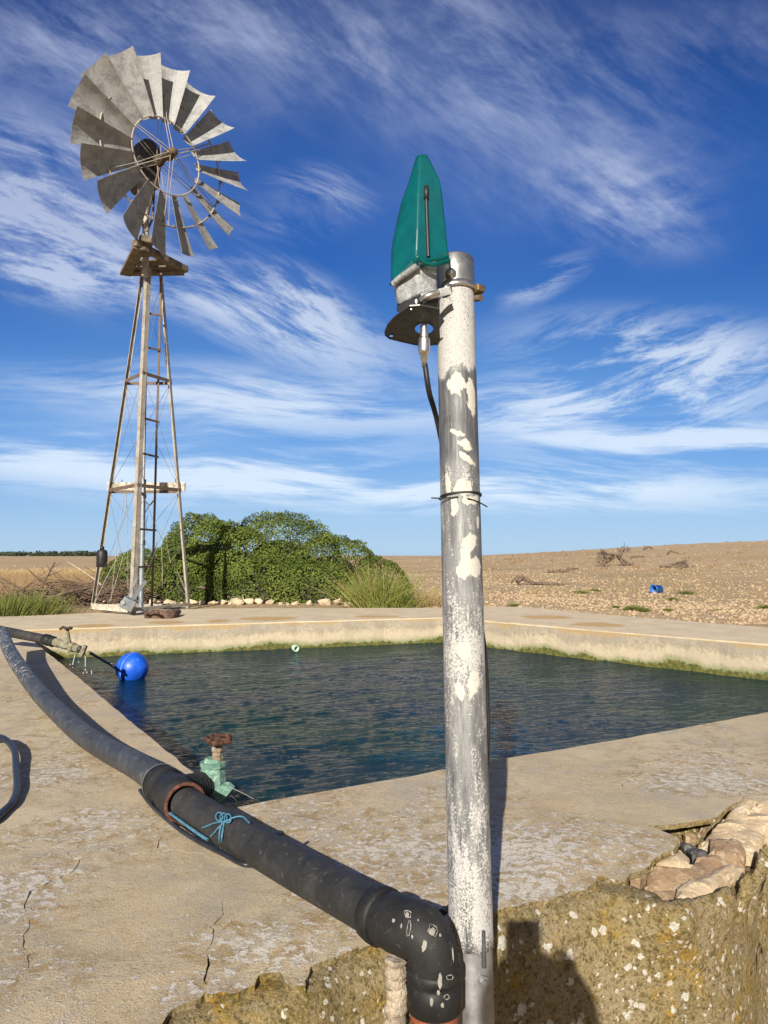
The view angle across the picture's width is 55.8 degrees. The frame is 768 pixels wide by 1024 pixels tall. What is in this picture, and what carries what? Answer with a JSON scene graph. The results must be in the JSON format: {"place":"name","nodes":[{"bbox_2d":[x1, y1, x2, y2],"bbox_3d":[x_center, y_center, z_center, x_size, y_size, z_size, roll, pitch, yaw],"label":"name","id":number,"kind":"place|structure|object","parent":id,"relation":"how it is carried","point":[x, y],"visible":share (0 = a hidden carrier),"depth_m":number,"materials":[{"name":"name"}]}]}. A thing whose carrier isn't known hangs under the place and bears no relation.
{"place":"outdoors","nodes":[
{"label":"outdoors","id":0,"kind":"place"},
{"bbox_2d":[0,541,767,943],"bbox_3d":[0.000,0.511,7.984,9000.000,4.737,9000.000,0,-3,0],"label":"ground","id":1,"kind":"structure","parent":0,"point":[690,551],"depth_m":28.90,"materials":[{"name":"soil"}]},
{"bbox_2d":[0,591,61,616],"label":"weed clump","id":2,"kind":"object","parent":1,"relation":"on","point":[13,611],"visible":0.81,"depth_m":9.87,"materials":[{"name":"green plant"}]},
{"bbox_2d":[0,585,92,615],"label":"weed clump","id":3,"kind":"object","parent":1,"relation":"on","point":[53,606],"visible":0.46,"depth_m":10.35,"materials":[{"name":"green plant"}]},
{"bbox_2d":[0,550,95,555],"bbox_3d":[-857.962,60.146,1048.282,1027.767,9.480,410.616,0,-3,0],"label":"distant wood","id":4,"kind":"object","parent":1,"relation":"on","point":[56,553],"visible":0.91,"depth_m":889.80,"materials":[{"name":"green plant"}]},
{"bbox_2d":[0,566,122,604],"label":"dry grass","id":5,"kind":"structure","parent":1,"relation":"on","point":[69,570],"depth_m":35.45,"materials":[{"name":"plant"}]},
{"bbox_2d":[0,561,180,608],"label":"brush pile","id":6,"kind":"object","parent":1,"relation":"on","point":[78,590],"visible":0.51,"depth_m":11.95,"materials":[{"name":"brown plant"}]},
{"bbox_2d":[68,46,247,614],"bbox_3d":[-3.209,-2.568,10.544,2.342,8.250,2.027,0,-3,-8],"label":"windmill","id":7,"kind":"object","parent":1,"relation":"on","point":[116,100],"visible":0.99,"depth_m":10.67,"materials":[{"name":"metal"}]},
{"bbox_2d":[96,546,107,566],"bbox_3d":[-4.269,0.675,10.979,0.158,0.320,0.158,0,-3,0],"label":"black canister","id":8,"kind":"object","parent":7,"relation":"hanging from","point":[101,556],"visible":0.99,"depth_m":10.92,"materials":[{"name":"plastic"}]},
{"bbox_2d":[163,599,171,603],"bbox_3d":[-3.665,1.532,12.319,0.160,0.105,0.109,0,-3,0],"label":"rock","id":9,"kind":"object","parent":1,"relation":"on","point":[167,601],"visible":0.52,"depth_m":12.28,"materials":[{"name":"stone"}]},
{"bbox_2d":[208,601,217,604],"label":"rock","id":10,"kind":"object","parent":1,"relation":"on","point":[212,603],"visible":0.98,"depth_m":12.28,"materials":[{"name":"stone"}]},
{"bbox_2d":[217,599,228,604],"bbox_3d":[-2.682,1.557,12.270,0.303,0.149,0.150,-1,-4,11],"label":"rock","id":11,"kind":"object","parent":1,"relation":"on","point":[220,602],"visible":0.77,"depth_m":12.27,"materials":[{"name":"stone"}]},
{"bbox_2d":[231,598,246,604],"bbox_3d":[-2.501,1.533,12.166,0.399,0.196,0.238,0,-3,0],"label":"rock","id":12,"kind":"object","parent":1,"relation":"on","point":[236,601],"visible":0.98,"depth_m":12.07,"materials":[{"name":"stone"}]},
{"bbox_2d":[242,594,253,603],"bbox_3d":[-2.357,1.480,12.387,0.293,0.227,0.158,-2,-4,24],"label":"rock","id":13,"kind":"object","parent":1,"relation":"on","point":[249,600],"visible":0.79,"depth_m":12.33,"materials":[{"name":"stone"}]},
{"bbox_2d":[99,510,413,603],"bbox_3d":[-2.442,0.893,14.258,6.039,1.915,3.685,0,-3,0],"label":"shrub","id":14,"kind":"object","parent":1,"relation":"on","point":[264,570],"visible":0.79,"depth_m":13.18,"materials":[{"name":"green plant"}]},
{"bbox_2d":[254,598,262,603],"bbox_3d":[-2.118,1.532,12.432,0.168,0.112,0.180,-3,-4,36],"label":"rock","id":15,"kind":"object","parent":1,"relation":"on","point":[258,600],"visible":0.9,"depth_m":12.38,"materials":[{"name":"stone"}]},
{"bbox_2d":[266,599,273,603],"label":"rock","id":16,"kind":"object","parent":1,"relation":"on","point":[270,601],"visible":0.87,"depth_m":12.41,"materials":[{"name":"stone"}]},
{"bbox_2d":[306,599,312,605],"bbox_3d":[-1.240,1.505,12.077,0.090,0.126,0.125,-2,-4,30],"label":"rock","id":17,"kind":"object","parent":1,"relation":"on","point":[309,603],"visible":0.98,"depth_m":12.04,"materials":[{"name":"stone"}]},
{"bbox_2d":[318,598,330,604],"bbox_3d":[-1.021,1.535,12.354,0.236,0.128,0.186,0,-3,0],"label":"rock","id":18,"kind":"object","parent":1,"relation":"on","point":[326,601],"visible":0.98,"depth_m":12.30,"materials":[{"name":"stone"}]},
{"bbox_2d":[333,596,343,604],"bbox_3d":[-0.649,1.517,12.371,0.492,0.176,0.207,-3,-4,39],"label":"rock","id":19,"kind":"object","parent":1,"relation":"on","point":[337,602],"visible":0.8,"depth_m":12.42,"materials":[{"name":"stone"}]},
{"bbox_2d":[291,552,440,607],"bbox_3d":[-0.130,1.040,11.819,2.148,1.072,2.112,-3,-4,38],"label":"grass tuft","id":20,"kind":"object","parent":1,"relation":"on","point":[379,595],"visible":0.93,"depth_m":11.66,"materials":[{"name":"plant"}]},
{"bbox_2d":[0,606,767,1023],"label":"water tank","id":21,"kind":"object","parent":1,"relation":"on","point":[628,880],"visible":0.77,"depth_m":1.94,"materials":[{"name":"concrete"}]},
{"bbox_2d":[0,734,20,819],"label":"hose loop","id":22,"kind":"object","parent":21,"relation":"on","point":[8,807],"visible":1,"depth_m":2.54,"materials":[{"name":"black rubber"}]},
{"bbox_2d":[0,625,115,673],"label":"float valve","id":23,"kind":"object","parent":21,"relation":"on","point":[68,644],"visible":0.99,"depth_m":6.04,"materials":[{"name":"beige metal"}]},
{"bbox_2d":[144,609,180,618],"bbox_3d":[-2.816,1.326,9.404,0.374,0.155,0.574,-2,-4,35],"label":"bark slab","id":24,"kind":"object","parent":21,"relation":"on","point":[163,614],"depth_m":9.25,"materials":[{"name":"brown wood"}]},
{"bbox_2d":[138,788,251,867],"bbox_3d":[-0.579,0.882,2.053,0.061,0.041,0.811,3,-4,-37],"label":"thin tube","id":25,"kind":"object","parent":21,"relation":"on","point":[193,838],"visible":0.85,"depth_m":1.91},
{"bbox_2d":[0,627,460,1023],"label":"black water pipe","id":26,"kind":"object","parent":21,"relation":"on","point":[416,935],"visible":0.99,"depth_m":1.53,"materials":[{"name":"black plastic"}]},
{"bbox_2d":[168,811,249,852],"bbox_3d":[-0.471,0.845,1.908,0.348,0.139,0.107,-2,-4,28],"label":"blue twine","id":27,"kind":"object","parent":26,"relation":"attached to","point":[202,836],"visible":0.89,"depth_m":1.86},
{"bbox_2d":[200,732,253,803],"bbox_3d":[-0.525,0.849,2.382,0.188,0.230,0.094,0,-3,0],"label":"gate valve","id":28,"kind":"object","parent":26,"relation":"attached to","point":[213,766],"visible":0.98,"depth_m":2.36,"materials":[{"name":"green metal"}]},
{"bbox_2d":[55,642,767,807],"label":"water","id":29,"kind":"structure","parent":21,"relation":"in","point":[305,721],"depth_m":5.41,"materials":[{"name":"blue liquid"}]},
{"bbox_2d":[116,652,148,679],"bbox_3d":[-2.300,1.427,6.626,0.286,0.290,0.286,0,-3,0],"label":"float ball","id":30,"kind":"object","parent":29,"relation":"on","point":[132,666],"visible":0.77,"depth_m":6.53,"materials":[{"name":"blue plastic"}]},
{"bbox_2d":[4,540,767,624],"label":"field stones","id":31,"kind":"object","parent":1,"relation":"on","point":[694,617],"visible":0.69,"depth_m":15.60,"materials":[{"name":"beige stone"}]},
{"bbox_2d":[398,585,441,607],"bbox_3d":[0.772,1.381,12.205,1.724,0.428,1.228,0,-3,0],"label":"grass tuft","id":32,"kind":"object","parent":1,"relation":"on","point":[434,603],"visible":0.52,"depth_m":12.04,"materials":[{"name":"plant"}]},
{"bbox_2d":[437,251,494,1023],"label":"painted post","id":33,"kind":"object","parent":1,"relation":"on","point":[470,911],"visible":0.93,"depth_m":1.53,"materials":[{"name":"grey metal"}]},
{"bbox_2d":[385,154,455,365],"bbox_3d":[0.089,-0.583,1.669,0.145,0.510,0.164,-3,-4,40],"label":"transmitter","id":34,"kind":"object","parent":33,"relation":"attached to","point":[419,250],"visible":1,"depth_m":1.64,"materials":[{"name":"teal plastic"}]},
{"bbox_2d":[422,363,489,915],"bbox_3d":[0.134,0.244,1.574,0.163,1.173,0.273,-2,-4,36],"label":"antenna cable","id":35,"kind":"object","parent":33,"relation":"attached to","point":[443,910],"visible":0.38,"depth_m":1.60,"materials":[{"name":"black rubber"}]},
{"bbox_2d":[431,491,487,506],"bbox_3d":[0.167,-0.026,1.627,0.125,0.035,0.098,0,-3,0],"label":"tie wire","id":36,"kind":"object","parent":33,"relation":"attached to","point":[446,494],"visible":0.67,"depth_m":1.59,"materials":[{"name":"grey metal"}]},
{"bbox_2d":[505,603,518,606],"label":"weed","id":37,"kind":"object","parent":1,"relation":"on","point":[513,605],"visible":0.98,"depth_m":11.90,"materials":[{"name":"green plant"}]},
{"bbox_2d":[511,574,568,584],"bbox_3d":[4.254,1.848,19.793,1.567,0.317,0.208,0,-3,4],"label":"dead log","id":38,"kind":"object","parent":1,"relation":"on","point":[521,579],"visible":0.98,"depth_m":19.78,"materials":[{"name":"brown wood"}]},
{"bbox_2d":[548,567,578,572],"bbox_3d":[7.606,2.441,30.662,1.343,0.260,0.366,0,-3,0],"label":"dead branch","id":39,"kind":"object","parent":1,"relation":"on","point":[552,571],"visible":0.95,"depth_m":30.59,"materials":[{"name":"brown wood"}]},
{"bbox_2d":[384,540,767,572],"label":"dead scrub","id":40,"kind":"object","parent":1,"relation":"on","point":[515,562],"visible":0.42,"depth_m":39.68,"materials":[{"name":"brown plant"}]},
{"bbox_2d":[573,589,589,593],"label":"weed","id":41,"kind":"object","parent":1,"relation":"on","point":[582,592],"visible":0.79,"depth_m":15.39,"materials":[{"name":"green plant"}]},
{"bbox_2d":[405,548,767,598],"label":"dry grass","id":42,"kind":"structure","parent":1,"relation":"on","point":[532,592],"depth_m":18.48,"materials":[{"name":"plant"}]},
{"bbox_2d":[591,543,635,566],"bbox_3d":[11.657,2.258,36.716,2.273,1.461,1.286,1,-3,-11],"label":"dead tree","id":43,"kind":"object","parent":1,"relation":"on","point":[619,558],"visible":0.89,"depth_m":36.59,"materials":[{"name":"brown wood"}]},
{"bbox_2d":[483,589,767,619],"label":"rubble","id":44,"kind":"object","parent":1,"relation":"on","point":[622,602],"visible":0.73,"depth_m":12.42,"materials":[{"name":"stone"}]},
{"bbox_2d":[622,604,642,610],"bbox_3d":[3.736,1.427,10.814,0.454,0.125,0.368,-1,-4,13],"label":"weed","id":45,"kind":"object","parent":1,"relation":"on","point":[631,608],"visible":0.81,"depth_m":10.78,"materials":[{"name":"green plant"}]},
{"bbox_2d":[635,606,652,611],"bbox_3d":[3.830,1.435,10.736,0.317,0.091,0.294,3,-4,-39],"label":"weed","id":46,"kind":"object","parent":1,"relation":"on","point":[643,609],"visible":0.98,"depth_m":10.70,"materials":[{"name":"green plant"}]},
{"bbox_2d":[650,584,662,592],"bbox_3d":[5.854,1.668,15.574,0.216,0.229,0.229,1,-4,-22],"label":"blue tub","id":47,"kind":"object","parent":1,"relation":"on","point":[658,588],"visible":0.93,"depth_m":15.54,"materials":[{"name":"plastic"}]},
{"bbox_2d":[666,597,679,600],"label":"weed","id":48,"kind":"object","parent":1,"relation":"on","point":[671,598],"visible":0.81,"depth_m":13.40,"materials":[{"name":"green plant"}]},
{"bbox_2d":[659,559,695,567],"bbox_3d":[12.869,2.412,31.944,1.552,0.708,0.671,0,-3,5],"label":"dead branch","id":49,"kind":"object","parent":1,"relation":"on","point":[682,563],"visible":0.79,"depth_m":31.77,"materials":[{"name":"brown wood"}]},
{"bbox_2d":[675,589,696,594],"bbox_3d":[6.302,1.667,15.107,0.469,0.122,0.427,-1,-4,20],"label":"weed","id":50,"kind":"object","parent":1,"relation":"on","point":[691,592],"visible":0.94,"depth_m":15.07,"materials":[{"name":"green plant"}]},
{"bbox_2d":[752,604,767,608],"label":"weed","id":51,"kind":"object","parent":1,"relation":"on","point":[763,607],"visible":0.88,"depth_m":11.31,"materials":[{"name":"green plant"}]},
{"bbox_2d":[0,0,767,555],"label":"sky","id":52,"kind":"structure","parent":0,"point":[601,166],"materials":[{"name":"blue"}]}
]}

